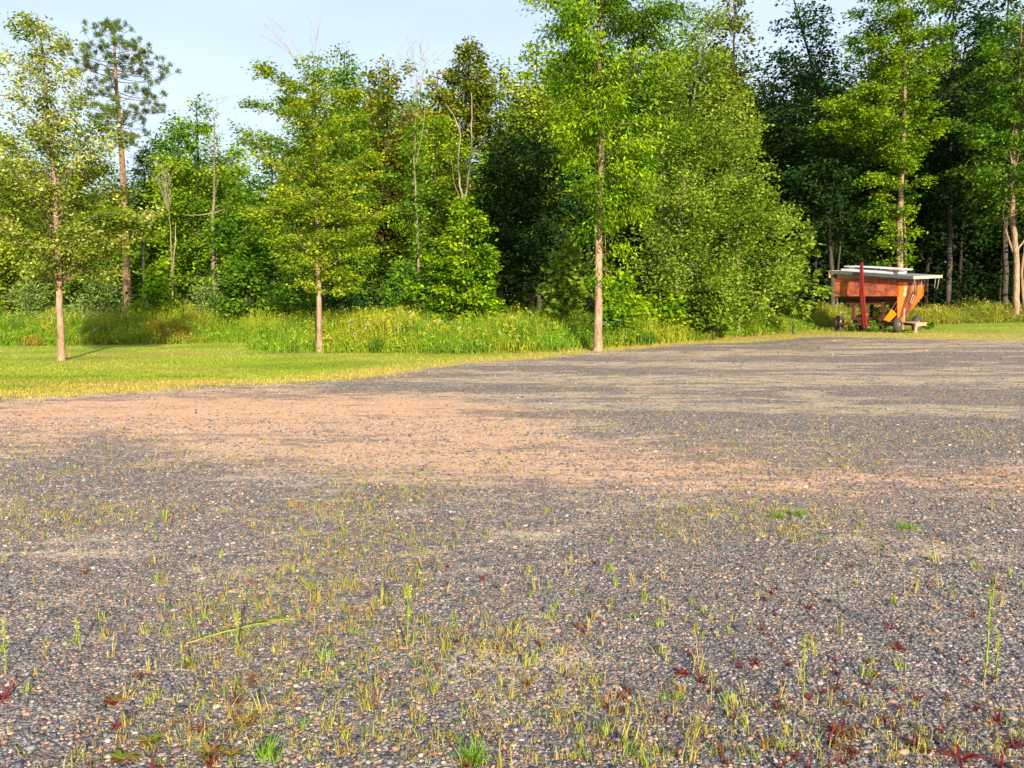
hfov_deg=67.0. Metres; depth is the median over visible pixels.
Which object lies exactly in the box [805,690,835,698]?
red tuft
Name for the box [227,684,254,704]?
red tuft
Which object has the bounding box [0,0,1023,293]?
sky
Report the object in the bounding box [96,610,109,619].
grass tuft
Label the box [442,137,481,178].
forest tree
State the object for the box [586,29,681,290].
forest tree
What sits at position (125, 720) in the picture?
grass tuft
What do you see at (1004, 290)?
tall dark tree
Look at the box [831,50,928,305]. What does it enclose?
forest tree
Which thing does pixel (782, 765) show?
red tuft
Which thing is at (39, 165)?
forest tree
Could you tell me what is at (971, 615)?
red tuft
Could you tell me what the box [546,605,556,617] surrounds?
grass tuft
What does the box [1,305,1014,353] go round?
forest floor
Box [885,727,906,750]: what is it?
grass tuft
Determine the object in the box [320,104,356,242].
forest tree
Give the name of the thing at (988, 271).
undergrowth
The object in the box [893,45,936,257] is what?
forest tree
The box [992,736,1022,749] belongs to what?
red tuft
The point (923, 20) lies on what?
forest tree
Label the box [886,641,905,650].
rosette weed
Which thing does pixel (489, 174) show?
poplar tree
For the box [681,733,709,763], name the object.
grass tuft
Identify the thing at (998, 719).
red tuft
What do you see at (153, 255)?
forest tree
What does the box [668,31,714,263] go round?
forest tree
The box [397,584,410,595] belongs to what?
grass tuft
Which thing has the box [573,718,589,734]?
grass tuft
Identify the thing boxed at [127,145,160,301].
spruce tree
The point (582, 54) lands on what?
ash tree
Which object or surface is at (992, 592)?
weed stalk
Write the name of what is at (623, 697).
red tuft
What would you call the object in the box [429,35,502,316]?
oak tree
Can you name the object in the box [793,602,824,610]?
red tuft
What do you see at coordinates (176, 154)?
forest tree
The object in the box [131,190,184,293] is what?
forest tree
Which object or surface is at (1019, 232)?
forest tree
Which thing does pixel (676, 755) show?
red tuft
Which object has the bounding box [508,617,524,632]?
grass tuft
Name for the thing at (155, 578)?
grass tuft
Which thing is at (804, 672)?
weed stalk
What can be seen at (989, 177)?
maple tree
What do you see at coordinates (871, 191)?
forest tree
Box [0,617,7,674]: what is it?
weed stalk
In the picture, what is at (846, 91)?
forest tree
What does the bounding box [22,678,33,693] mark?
grass tuft
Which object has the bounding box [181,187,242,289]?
forest tree
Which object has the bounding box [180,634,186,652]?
grass tuft
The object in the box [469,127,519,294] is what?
forest tree
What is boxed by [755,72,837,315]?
forest tree
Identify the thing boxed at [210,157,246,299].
forest tree
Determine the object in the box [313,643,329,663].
grass tuft
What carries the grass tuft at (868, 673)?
on the gravel lot
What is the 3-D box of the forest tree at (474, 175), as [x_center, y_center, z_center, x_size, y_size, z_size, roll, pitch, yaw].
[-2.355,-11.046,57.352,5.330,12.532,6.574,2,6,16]
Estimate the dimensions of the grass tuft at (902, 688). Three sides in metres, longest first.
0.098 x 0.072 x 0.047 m
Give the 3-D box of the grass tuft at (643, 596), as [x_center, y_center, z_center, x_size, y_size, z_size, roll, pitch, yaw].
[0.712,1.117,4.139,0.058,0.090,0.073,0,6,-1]
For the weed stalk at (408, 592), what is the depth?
3.54 m
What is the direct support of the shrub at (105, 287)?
on the forest floor
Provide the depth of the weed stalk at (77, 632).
3.54 m
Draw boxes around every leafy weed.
[846,322,858,331]
[868,321,880,331]
[874,307,890,329]
[922,321,934,328]
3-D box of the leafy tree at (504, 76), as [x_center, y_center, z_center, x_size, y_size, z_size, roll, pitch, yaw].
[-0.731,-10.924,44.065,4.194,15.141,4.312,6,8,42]
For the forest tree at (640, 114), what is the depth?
65.13 m
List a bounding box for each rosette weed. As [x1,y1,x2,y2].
[100,693,126,705]
[108,749,138,765]
[133,671,147,678]
[137,733,164,747]
[193,741,226,759]
[217,747,244,758]
[234,711,261,726]
[603,701,629,713]
[674,668,689,676]
[815,720,866,740]
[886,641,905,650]
[934,741,984,767]
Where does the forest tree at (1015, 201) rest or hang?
on the forest floor
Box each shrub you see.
[0,273,24,317]
[0,278,76,324]
[63,275,140,324]
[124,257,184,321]
[178,278,241,326]
[261,272,324,323]
[315,282,386,323]
[374,259,433,317]
[535,226,594,328]
[590,304,636,335]
[593,263,650,333]
[636,282,690,332]
[680,282,756,338]
[820,243,874,309]
[929,261,999,309]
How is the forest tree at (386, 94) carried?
on the forest floor
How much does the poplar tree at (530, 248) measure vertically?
9.216 m
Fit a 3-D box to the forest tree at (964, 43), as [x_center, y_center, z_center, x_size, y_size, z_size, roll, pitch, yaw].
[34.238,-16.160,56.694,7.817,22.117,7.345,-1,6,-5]
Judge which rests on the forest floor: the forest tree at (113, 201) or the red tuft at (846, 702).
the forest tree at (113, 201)
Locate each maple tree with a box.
[799,0,965,272]
[942,5,1023,316]
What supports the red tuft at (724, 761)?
on the gravel lot
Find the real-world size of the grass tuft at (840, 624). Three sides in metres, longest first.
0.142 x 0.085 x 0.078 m
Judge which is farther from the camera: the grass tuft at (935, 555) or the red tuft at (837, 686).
the grass tuft at (935, 555)
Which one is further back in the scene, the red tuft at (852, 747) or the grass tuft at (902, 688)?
the grass tuft at (902, 688)
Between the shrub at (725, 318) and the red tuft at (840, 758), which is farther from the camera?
the shrub at (725, 318)
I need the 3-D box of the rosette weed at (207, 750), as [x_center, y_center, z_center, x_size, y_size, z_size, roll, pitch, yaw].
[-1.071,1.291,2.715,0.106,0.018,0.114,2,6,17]
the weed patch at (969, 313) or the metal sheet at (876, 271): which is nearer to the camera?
the metal sheet at (876, 271)
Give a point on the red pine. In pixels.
(129, 43)
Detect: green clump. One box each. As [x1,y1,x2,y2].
[241,730,286,766]
[453,733,489,767]
[764,509,786,519]
[785,508,808,518]
[889,519,924,531]
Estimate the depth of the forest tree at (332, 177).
44.51 m
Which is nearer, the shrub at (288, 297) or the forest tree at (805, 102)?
the shrub at (288, 297)
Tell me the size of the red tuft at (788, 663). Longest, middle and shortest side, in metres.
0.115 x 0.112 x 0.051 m
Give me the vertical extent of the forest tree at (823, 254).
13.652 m
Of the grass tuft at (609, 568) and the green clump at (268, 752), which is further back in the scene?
the grass tuft at (609, 568)
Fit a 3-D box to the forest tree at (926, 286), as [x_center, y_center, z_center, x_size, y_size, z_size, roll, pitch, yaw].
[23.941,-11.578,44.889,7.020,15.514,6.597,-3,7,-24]
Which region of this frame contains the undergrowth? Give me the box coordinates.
[0,190,1023,323]
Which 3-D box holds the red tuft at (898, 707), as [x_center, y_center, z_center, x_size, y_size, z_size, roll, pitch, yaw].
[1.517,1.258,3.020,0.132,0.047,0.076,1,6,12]
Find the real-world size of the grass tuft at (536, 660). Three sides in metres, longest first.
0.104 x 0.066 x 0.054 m
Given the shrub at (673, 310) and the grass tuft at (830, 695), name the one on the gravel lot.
the grass tuft at (830, 695)
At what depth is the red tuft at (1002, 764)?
2.67 m
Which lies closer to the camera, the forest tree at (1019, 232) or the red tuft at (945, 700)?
the red tuft at (945, 700)
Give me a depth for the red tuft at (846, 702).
3.06 m
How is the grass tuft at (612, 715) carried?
on the gravel lot
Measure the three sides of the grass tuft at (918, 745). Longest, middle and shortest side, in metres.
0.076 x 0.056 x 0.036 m
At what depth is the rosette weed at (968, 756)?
2.70 m
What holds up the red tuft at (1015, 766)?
on the gravel lot
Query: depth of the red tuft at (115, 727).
2.89 m
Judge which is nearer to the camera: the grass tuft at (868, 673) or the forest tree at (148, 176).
the grass tuft at (868, 673)
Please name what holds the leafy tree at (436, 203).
on the forest floor
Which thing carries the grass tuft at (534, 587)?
on the gravel lot
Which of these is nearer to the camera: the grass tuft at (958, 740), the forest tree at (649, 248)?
the grass tuft at (958, 740)
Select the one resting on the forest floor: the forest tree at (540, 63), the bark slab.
the forest tree at (540, 63)
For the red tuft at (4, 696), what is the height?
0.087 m
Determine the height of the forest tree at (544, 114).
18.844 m
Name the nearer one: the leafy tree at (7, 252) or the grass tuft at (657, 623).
the grass tuft at (657, 623)
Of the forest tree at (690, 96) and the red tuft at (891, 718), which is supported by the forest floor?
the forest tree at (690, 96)
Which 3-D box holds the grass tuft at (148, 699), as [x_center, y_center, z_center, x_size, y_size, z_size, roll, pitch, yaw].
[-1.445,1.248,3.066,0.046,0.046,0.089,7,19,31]
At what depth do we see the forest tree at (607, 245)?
48.52 m
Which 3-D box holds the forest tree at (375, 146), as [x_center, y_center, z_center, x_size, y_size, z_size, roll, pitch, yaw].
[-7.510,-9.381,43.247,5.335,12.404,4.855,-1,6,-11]
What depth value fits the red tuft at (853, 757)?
2.69 m
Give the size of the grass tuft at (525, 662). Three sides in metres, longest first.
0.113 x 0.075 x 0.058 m
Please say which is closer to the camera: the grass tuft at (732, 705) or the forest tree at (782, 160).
the grass tuft at (732, 705)
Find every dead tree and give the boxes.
[153,162,182,314]
[187,92,236,315]
[445,92,487,322]
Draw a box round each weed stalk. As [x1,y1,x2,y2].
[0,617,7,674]
[72,615,80,649]
[234,608,240,656]
[404,583,411,648]
[799,632,808,707]
[983,580,997,689]
[994,630,1001,683]
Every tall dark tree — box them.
[699,0,777,269]
[731,0,865,305]
[774,130,883,309]
[892,0,1021,306]
[948,0,1023,305]
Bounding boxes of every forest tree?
[14,181,77,318]
[26,152,56,215]
[65,176,150,308]
[71,186,134,301]
[93,172,119,203]
[97,165,160,302]
[119,145,163,206]
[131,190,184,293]
[132,130,191,269]
[145,163,215,309]
[154,123,204,298]
[162,125,203,298]
[167,150,228,277]
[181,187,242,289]
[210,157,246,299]
[223,161,250,321]
[237,189,285,308]
[279,135,329,308]
[282,110,329,253]
[292,111,371,295]
[305,99,333,307]
[318,77,376,159]
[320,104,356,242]
[336,88,411,265]
[339,61,368,112]
[343,102,411,310]
[361,70,405,151]
[363,102,430,306]
[367,67,406,307]
[385,98,424,317]
[388,76,454,279]
[410,158,482,322]
[431,158,477,321]
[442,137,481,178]
[456,150,492,277]
[463,147,507,285]
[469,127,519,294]
[473,104,509,169]
[476,95,525,310]
[487,98,556,307]
[496,89,564,308]
[513,49,593,294]
[515,68,552,304]
[528,34,659,309]
[540,62,606,302]
[566,43,647,312]
[581,52,646,273]
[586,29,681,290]
[606,22,710,258]
[624,60,650,279]
[625,44,689,275]
[631,48,696,278]
[652,33,771,316]
[654,45,715,286]
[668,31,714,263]
[687,38,774,257]
[700,81,791,270]
[701,40,750,276]
[726,62,797,289]
[752,66,825,311]
[754,69,796,266]
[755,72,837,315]
[765,80,790,310]
[769,76,874,315]
[773,67,828,202]
[796,34,839,130]
[798,56,884,259]
[810,89,889,304]
[819,41,972,265]
[823,75,858,260]
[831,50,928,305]
[854,43,906,247]
[862,48,938,261]
[878,46,986,306]
[892,50,977,303]
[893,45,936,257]
[906,6,943,107]
[914,59,1023,302]
[917,41,972,307]
[941,44,1023,303]
[942,14,996,297]
[948,34,970,93]
[955,1,1004,295]
[971,21,1023,288]
[975,60,1023,252]
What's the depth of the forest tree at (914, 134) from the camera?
48.45 m
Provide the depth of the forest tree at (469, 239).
42.06 m
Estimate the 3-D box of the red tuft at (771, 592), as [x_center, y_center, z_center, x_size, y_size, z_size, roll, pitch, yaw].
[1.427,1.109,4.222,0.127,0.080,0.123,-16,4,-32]
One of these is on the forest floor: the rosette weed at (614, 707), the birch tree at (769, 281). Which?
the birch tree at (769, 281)
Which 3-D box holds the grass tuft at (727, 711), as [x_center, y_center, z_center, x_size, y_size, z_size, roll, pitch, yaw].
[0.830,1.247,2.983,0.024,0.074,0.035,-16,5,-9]
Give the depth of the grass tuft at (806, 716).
2.92 m
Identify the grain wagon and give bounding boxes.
[828,262,942,332]
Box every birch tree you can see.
[622,2,765,317]
[689,99,808,332]
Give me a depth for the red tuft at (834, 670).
3.32 m
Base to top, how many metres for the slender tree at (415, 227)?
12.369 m
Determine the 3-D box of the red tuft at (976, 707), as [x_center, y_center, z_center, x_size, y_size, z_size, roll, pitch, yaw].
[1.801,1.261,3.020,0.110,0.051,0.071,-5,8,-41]
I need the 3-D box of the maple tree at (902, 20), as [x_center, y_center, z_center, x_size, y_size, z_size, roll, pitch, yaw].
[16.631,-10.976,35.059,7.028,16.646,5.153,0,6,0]
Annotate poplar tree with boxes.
[464,124,545,313]
[478,112,596,314]
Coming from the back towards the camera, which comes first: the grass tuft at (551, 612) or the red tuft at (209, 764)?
the grass tuft at (551, 612)
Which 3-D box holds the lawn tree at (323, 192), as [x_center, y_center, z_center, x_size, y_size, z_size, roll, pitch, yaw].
[-5.610,-5.618,22.048,4.671,9.562,4.228,4,7,32]
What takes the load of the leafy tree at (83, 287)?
on the forest floor
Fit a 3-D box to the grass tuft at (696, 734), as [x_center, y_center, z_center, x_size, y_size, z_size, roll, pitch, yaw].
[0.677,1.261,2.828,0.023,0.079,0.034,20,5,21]
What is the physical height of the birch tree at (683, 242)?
11.544 m
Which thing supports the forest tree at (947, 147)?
on the forest floor
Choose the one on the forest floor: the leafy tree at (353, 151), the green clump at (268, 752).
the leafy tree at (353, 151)
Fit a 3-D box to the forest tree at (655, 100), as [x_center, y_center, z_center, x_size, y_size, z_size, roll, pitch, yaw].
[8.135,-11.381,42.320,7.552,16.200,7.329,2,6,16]
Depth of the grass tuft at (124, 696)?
3.11 m
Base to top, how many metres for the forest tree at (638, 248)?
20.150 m
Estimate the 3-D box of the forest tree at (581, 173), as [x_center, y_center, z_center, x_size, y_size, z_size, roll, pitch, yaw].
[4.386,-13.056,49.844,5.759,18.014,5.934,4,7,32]
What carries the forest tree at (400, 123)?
on the forest floor
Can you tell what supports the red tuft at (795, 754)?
on the gravel lot
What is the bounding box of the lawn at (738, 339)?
[0,322,1023,395]
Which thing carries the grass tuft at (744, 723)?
on the gravel lot
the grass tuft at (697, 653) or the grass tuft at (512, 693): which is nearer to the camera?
the grass tuft at (512, 693)
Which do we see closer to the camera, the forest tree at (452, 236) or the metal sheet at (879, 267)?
the metal sheet at (879, 267)
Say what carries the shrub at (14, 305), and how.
on the forest floor
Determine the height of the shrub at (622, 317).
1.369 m
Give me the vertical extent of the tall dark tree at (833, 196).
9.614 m
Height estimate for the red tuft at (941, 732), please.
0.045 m
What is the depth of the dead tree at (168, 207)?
30.68 m
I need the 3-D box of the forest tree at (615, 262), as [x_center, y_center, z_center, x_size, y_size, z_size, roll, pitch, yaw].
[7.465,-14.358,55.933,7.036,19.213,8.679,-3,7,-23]
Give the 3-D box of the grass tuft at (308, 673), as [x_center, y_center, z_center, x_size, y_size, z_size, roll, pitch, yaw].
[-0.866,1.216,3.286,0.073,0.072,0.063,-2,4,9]
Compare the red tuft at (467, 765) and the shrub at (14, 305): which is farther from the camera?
the shrub at (14, 305)
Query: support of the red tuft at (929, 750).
on the gravel lot
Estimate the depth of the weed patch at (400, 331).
23.94 m
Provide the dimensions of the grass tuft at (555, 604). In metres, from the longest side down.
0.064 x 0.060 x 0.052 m
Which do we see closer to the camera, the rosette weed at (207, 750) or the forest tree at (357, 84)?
the rosette weed at (207, 750)
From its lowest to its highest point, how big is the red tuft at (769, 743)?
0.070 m
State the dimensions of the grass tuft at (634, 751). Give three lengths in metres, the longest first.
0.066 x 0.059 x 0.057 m
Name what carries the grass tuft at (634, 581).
on the gravel lot
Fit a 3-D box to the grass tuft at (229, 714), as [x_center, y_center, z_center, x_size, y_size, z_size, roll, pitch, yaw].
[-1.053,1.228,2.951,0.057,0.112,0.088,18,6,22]
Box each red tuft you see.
[0,670,24,701]
[80,566,88,575]
[98,708,139,729]
[141,742,181,767]
[179,660,192,667]
[186,719,216,732]
[194,738,227,767]
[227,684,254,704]
[437,635,461,643]
[459,756,475,767]
[519,674,540,688]
[570,617,584,627]
[613,681,633,701]
[623,683,633,693]
[668,745,684,757]
[695,661,718,682]
[711,737,725,752]
[711,744,728,764]
[726,652,747,668]
[738,655,768,665]
[755,615,779,630]
[755,734,782,747]
[761,688,783,710]
[763,581,776,594]
[771,753,803,767]
[780,654,797,665]
[781,742,805,758]
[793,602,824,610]
[795,751,816,767]
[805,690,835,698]
[818,723,840,745]
[818,744,861,766]
[819,681,845,693]
[821,658,841,676]
[823,711,852,735]
[826,672,847,689]
[839,697,855,705]
[842,731,870,756]
[842,745,861,759]
[842,746,857,753]
[866,674,885,686]
[868,663,880,678]
[878,712,915,731]
[879,713,894,720]
[886,619,909,628]
[888,701,915,710]
[896,724,932,749]
[904,680,936,700]
[912,737,933,753]
[933,717,943,733]
[940,688,963,705]
[963,699,987,711]
[964,601,981,621]
[964,742,1011,767]
[990,701,1007,723]
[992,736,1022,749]
[998,733,1023,747]
[1006,761,1022,767]
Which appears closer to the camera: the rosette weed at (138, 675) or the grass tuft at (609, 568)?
the rosette weed at (138, 675)
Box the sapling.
[771,218,837,333]
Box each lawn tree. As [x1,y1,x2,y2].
[0,10,173,360]
[227,17,401,352]
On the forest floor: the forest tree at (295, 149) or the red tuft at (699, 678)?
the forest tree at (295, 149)
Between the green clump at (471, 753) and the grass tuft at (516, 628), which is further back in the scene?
the grass tuft at (516, 628)
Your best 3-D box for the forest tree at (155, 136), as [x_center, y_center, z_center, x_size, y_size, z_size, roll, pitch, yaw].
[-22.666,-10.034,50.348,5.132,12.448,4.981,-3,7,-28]
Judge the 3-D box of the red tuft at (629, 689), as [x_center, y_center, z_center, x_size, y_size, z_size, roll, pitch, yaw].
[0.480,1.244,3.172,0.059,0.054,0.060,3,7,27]
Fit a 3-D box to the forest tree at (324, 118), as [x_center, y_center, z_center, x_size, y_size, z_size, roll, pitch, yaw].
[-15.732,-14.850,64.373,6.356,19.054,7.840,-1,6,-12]
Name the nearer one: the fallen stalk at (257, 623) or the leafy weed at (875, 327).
the fallen stalk at (257, 623)
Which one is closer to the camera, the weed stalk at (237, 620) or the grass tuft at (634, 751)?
the grass tuft at (634, 751)
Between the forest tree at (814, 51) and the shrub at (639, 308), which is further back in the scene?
the forest tree at (814, 51)
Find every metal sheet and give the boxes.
[841,269,905,273]
[844,266,912,269]
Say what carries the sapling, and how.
on the lawn at (738, 339)
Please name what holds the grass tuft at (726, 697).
on the gravel lot
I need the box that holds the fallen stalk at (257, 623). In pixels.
[186,615,294,643]
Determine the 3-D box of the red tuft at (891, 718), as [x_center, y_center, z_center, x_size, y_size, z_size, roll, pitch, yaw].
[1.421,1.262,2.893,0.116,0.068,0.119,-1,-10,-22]
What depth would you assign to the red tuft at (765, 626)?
3.77 m
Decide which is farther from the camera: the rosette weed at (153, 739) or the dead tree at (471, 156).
the dead tree at (471, 156)
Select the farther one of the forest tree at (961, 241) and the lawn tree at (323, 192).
the forest tree at (961, 241)
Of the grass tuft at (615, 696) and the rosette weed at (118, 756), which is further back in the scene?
the grass tuft at (615, 696)
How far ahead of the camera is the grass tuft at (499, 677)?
3.22 m
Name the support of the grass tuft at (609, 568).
on the gravel lot
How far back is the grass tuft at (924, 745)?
2.73 m
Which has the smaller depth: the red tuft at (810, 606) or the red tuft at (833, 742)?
the red tuft at (833, 742)
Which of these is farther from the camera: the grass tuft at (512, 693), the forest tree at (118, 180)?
the forest tree at (118, 180)
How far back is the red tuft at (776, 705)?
3.04 m
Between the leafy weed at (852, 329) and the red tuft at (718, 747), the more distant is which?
the leafy weed at (852, 329)
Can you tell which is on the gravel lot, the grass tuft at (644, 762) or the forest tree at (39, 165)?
the grass tuft at (644, 762)
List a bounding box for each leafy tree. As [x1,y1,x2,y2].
[0,130,67,315]
[7,153,149,317]
[135,92,258,314]
[188,180,304,320]
[224,125,328,316]
[265,41,401,305]
[333,54,442,312]
[379,112,478,295]
[403,59,478,298]
[469,55,530,304]
[488,39,585,311]
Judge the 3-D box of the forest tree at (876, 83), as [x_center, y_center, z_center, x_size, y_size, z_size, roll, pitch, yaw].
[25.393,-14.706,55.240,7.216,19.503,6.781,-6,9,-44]
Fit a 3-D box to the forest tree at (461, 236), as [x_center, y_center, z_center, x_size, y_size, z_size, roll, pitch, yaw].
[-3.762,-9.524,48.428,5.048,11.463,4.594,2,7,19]
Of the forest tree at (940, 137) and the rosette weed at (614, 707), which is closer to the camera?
the rosette weed at (614, 707)
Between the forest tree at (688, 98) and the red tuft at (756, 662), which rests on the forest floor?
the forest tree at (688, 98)
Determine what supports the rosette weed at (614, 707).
on the gravel lot
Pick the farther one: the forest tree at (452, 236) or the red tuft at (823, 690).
the forest tree at (452, 236)
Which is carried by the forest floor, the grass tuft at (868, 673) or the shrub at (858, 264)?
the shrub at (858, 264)
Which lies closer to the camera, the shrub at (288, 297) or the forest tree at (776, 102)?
the shrub at (288, 297)
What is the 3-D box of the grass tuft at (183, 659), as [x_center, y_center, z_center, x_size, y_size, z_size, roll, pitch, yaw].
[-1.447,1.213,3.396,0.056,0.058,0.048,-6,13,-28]
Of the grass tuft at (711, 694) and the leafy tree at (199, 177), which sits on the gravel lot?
the grass tuft at (711, 694)
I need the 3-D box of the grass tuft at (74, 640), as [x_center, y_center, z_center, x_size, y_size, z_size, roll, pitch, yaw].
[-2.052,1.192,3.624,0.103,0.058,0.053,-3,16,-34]
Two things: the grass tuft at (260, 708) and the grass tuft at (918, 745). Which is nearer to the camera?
the grass tuft at (918, 745)
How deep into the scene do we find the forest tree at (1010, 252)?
50.11 m
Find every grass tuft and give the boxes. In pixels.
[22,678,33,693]
[40,638,53,657]
[65,634,82,643]
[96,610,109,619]
[101,624,105,638]
[104,635,116,657]
[120,710,131,727]
[123,673,137,699]
[138,693,153,705]
[145,656,156,673]
[154,571,160,581]
[175,654,188,665]
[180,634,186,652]
[199,605,209,617]
[223,726,240,742]
[227,693,250,717]
[250,691,267,713]
[255,600,261,608]
[299,665,313,678]
[310,580,323,603]
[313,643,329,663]
[318,660,329,679]
[345,615,357,633]
[370,678,384,701]
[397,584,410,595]
[405,605,412,617]
[424,680,442,692]
[439,634,457,648]
[489,734,511,767]
[493,666,503,686]
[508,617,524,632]
[508,677,514,698]
[521,651,533,666]
[531,647,542,664]
[532,576,539,589]
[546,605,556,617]
[551,600,560,608]
[552,743,563,759]
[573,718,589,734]
[596,715,611,740]
[604,561,614,571]
[609,694,621,716]
[610,679,619,699]
[611,575,619,586]
[620,709,639,742]
[623,738,639,759]
[628,570,639,585]
[638,751,651,767]
[640,587,651,600]
[640,740,646,760]
[650,642,667,653]
[653,614,663,628]
[669,685,686,700]
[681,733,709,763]
[688,639,700,662]
[692,722,700,738]
[693,653,711,672]
[705,654,725,686]
[706,681,714,703]
[718,684,735,704]
[724,705,731,716]
[727,691,737,710]
[736,704,751,729]
[757,731,768,749]
[779,677,789,697]
[795,655,809,683]
[798,708,816,724]
[812,639,816,654]
[825,678,838,705]
[834,611,847,635]
[859,692,867,707]
[861,661,877,680]
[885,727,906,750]
[889,590,898,604]
[893,655,906,669]
[894,677,904,692]
[909,576,923,592]
[913,735,924,753]
[919,736,928,754]
[926,545,939,562]
[945,577,960,600]
[953,730,965,749]
[996,591,1006,606]
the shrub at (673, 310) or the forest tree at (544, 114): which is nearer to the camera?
the shrub at (673, 310)
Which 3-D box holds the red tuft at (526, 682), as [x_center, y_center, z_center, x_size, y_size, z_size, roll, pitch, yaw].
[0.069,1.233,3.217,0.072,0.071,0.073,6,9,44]
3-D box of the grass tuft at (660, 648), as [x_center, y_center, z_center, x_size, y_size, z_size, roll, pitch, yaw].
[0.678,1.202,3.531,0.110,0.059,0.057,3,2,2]
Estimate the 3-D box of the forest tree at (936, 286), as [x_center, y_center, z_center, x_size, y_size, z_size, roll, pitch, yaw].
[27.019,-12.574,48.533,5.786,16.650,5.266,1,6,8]
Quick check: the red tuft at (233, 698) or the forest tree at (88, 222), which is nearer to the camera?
the red tuft at (233, 698)
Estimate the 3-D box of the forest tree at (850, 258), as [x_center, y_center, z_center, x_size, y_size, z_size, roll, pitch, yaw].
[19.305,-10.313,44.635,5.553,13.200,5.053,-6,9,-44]
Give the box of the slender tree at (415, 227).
[386,35,441,308]
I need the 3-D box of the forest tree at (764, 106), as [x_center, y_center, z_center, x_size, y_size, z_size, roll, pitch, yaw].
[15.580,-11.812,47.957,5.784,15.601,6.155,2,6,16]
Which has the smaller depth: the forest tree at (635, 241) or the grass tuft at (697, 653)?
the grass tuft at (697, 653)
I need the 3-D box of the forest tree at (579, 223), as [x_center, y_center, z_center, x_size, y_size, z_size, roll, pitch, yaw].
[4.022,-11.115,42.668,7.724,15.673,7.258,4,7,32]
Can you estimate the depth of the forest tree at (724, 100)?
47.15 m
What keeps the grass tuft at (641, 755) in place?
on the gravel lot
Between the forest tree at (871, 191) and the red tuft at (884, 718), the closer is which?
the red tuft at (884, 718)
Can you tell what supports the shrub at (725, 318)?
on the forest floor
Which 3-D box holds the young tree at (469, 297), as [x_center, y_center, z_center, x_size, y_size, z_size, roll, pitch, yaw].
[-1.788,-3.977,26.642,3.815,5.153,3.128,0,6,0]
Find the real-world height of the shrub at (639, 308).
2.680 m
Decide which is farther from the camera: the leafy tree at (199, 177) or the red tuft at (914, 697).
the leafy tree at (199, 177)
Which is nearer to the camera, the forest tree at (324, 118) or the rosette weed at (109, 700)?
the rosette weed at (109, 700)
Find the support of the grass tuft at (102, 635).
on the gravel lot
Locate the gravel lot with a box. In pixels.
[0,337,1023,767]
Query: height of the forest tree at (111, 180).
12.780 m
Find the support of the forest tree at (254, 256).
on the forest floor
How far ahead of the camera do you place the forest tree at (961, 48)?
63.76 m
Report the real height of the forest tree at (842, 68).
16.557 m
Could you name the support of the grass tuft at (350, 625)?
on the gravel lot
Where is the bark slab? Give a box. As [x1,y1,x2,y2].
[887,269,902,271]
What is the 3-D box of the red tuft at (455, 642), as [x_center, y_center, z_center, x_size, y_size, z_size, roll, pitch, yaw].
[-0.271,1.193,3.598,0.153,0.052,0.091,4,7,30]
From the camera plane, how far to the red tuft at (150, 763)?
2.62 m
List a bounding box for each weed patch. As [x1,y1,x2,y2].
[0,297,255,345]
[238,299,819,353]
[813,295,1023,327]
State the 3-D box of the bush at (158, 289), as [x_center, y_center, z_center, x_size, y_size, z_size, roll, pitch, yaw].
[-14.150,-3.370,30.905,2.219,3.345,2.479,0,6,0]
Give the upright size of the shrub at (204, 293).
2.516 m
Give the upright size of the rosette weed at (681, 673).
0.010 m
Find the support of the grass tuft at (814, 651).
on the gravel lot
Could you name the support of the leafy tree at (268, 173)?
on the forest floor
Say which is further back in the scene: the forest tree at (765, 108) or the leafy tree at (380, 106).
the forest tree at (765, 108)
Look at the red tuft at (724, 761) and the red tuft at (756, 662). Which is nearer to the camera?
the red tuft at (724, 761)
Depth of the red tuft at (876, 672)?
3.30 m
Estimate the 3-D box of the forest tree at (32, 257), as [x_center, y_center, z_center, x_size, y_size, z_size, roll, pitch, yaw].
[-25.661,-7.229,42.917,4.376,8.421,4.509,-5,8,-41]
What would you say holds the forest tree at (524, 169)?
on the forest floor
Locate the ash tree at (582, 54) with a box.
[515,0,717,350]
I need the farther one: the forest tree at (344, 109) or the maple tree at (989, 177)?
the forest tree at (344, 109)
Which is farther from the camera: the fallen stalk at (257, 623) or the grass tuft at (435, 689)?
the fallen stalk at (257, 623)
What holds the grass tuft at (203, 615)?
on the gravel lot
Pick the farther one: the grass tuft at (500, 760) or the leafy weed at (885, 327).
the leafy weed at (885, 327)
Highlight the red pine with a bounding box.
[55,17,182,320]
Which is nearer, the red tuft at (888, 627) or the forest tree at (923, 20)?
the red tuft at (888, 627)
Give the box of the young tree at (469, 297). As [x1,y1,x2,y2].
[402,193,514,323]
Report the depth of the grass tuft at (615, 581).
4.33 m
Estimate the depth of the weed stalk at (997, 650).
3.24 m
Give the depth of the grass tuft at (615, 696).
3.12 m
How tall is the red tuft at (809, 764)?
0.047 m
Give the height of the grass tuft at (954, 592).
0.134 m
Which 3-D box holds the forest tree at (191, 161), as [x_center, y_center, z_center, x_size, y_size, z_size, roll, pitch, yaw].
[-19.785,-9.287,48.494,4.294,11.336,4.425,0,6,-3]
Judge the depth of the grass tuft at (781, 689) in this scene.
3.11 m
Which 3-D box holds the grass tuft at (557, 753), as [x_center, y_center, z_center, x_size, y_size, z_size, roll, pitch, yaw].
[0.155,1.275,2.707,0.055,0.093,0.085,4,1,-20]

